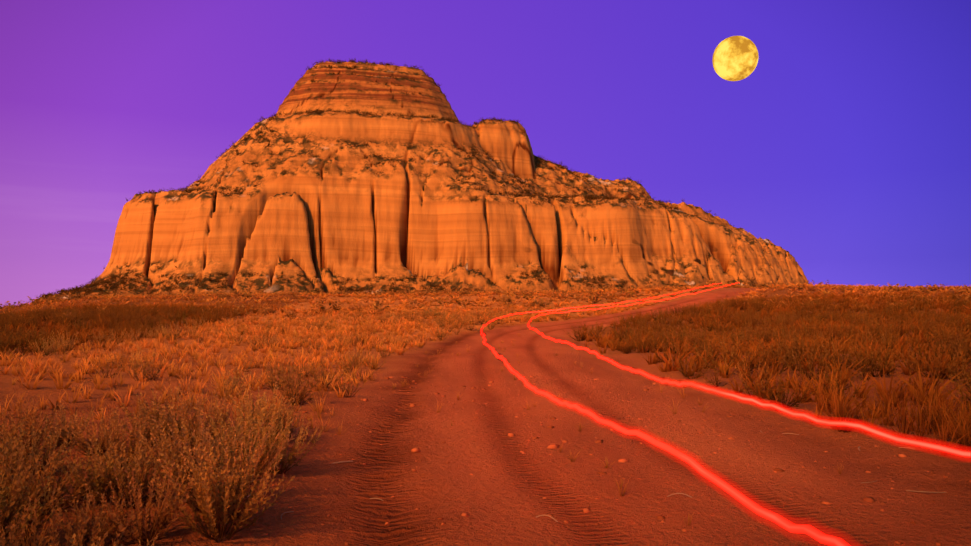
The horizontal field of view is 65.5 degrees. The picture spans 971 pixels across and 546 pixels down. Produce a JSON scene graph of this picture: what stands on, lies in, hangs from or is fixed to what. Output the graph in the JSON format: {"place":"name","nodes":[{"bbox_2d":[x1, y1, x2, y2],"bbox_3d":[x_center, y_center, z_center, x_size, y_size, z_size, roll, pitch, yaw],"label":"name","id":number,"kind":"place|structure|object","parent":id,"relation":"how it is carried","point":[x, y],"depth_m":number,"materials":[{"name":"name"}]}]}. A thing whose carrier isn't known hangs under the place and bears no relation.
{"place":"outdoors","nodes":[
{"label":"outdoors","id":0,"kind":"place"},
{"bbox_2d":[0,287,970,545],"bbox_3d":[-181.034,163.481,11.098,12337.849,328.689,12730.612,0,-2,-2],"label":"ground","id":1,"kind":"structure","parent":0,"point":[454,489],"depth_m":7.89,"materials":[{"name":"soil"}]},
{"bbox_2d":[0,381,323,545],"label":"sagebrush","id":2,"kind":"object","parent":1,"relation":"on","point":[183,465],"depth_m":5.29,"materials":[{"name":"brown plant"}]},
{"bbox_2d":[37,61,808,301],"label":"butte","id":3,"kind":"object","parent":1,"relation":"on","point":[347,213],"depth_m":166.97,"materials":[{"name":"stone"}]},
{"bbox_2d":[39,59,779,297],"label":"scrub bushes","id":4,"kind":"object","parent":3,"relation":"on","point":[98,283],"depth_m":169.49,"materials":[{"name":"brown plant"}]},
{"bbox_2d":[0,287,970,422],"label":"grass","id":5,"kind":"structure","parent":1,"relation":"on","point":[956,344],"depth_m":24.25,"materials":[{"name":"brown plant"}]},
{"bbox_2d":[0,373,970,532],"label":"bunchgrass","id":6,"kind":"object","parent":1,"relation":"on","point":[948,423],"depth_m":8.79,"materials":[{"name":"brown plant"}]},
{"bbox_2d":[0,280,970,321],"bbox_3d":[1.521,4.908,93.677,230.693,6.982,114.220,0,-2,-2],"label":"grass","id":7,"kind":"structure","parent":1,"relation":"on","point":[463,291],"depth_m":61.45,"materials":[{"name":"brown plant"}]},
{"bbox_2d":[196,375,970,545],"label":"road pebbles","id":8,"kind":"object","parent":1,"relation":"on","point":[588,509],"depth_m":7.57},
{"bbox_2d":[244,426,945,521],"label":"dead twigs","id":9,"kind":"object","parent":1,"relation":"on","point":[667,496],"depth_m":6.10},
{"bbox_2d":[393,318,843,525],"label":"track tufts","id":10,"kind":"object","parent":1,"relation":"on","point":[606,466],"depth_m":10.44,"materials":[{"name":"brown plant"}]},
{"bbox_2d":[0,0,970,306],"label":"sky","id":11,"kind":"structure","parent":0,"point":[846,146],"materials":[{"name":"purple"}]},
{"bbox_2d":[480,282,970,545],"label":"light trails","id":12,"kind":"object","parent":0,"point":[662,444],"depth_m":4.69,"materials":[{"name":"red"}]},
{"bbox_2d":[712,36,758,80],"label":"moon","id":13,"kind":"object","parent":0,"point":[734,58],"depth_m":3964.99,"materials":[{"name":"yellow"}]}
]}

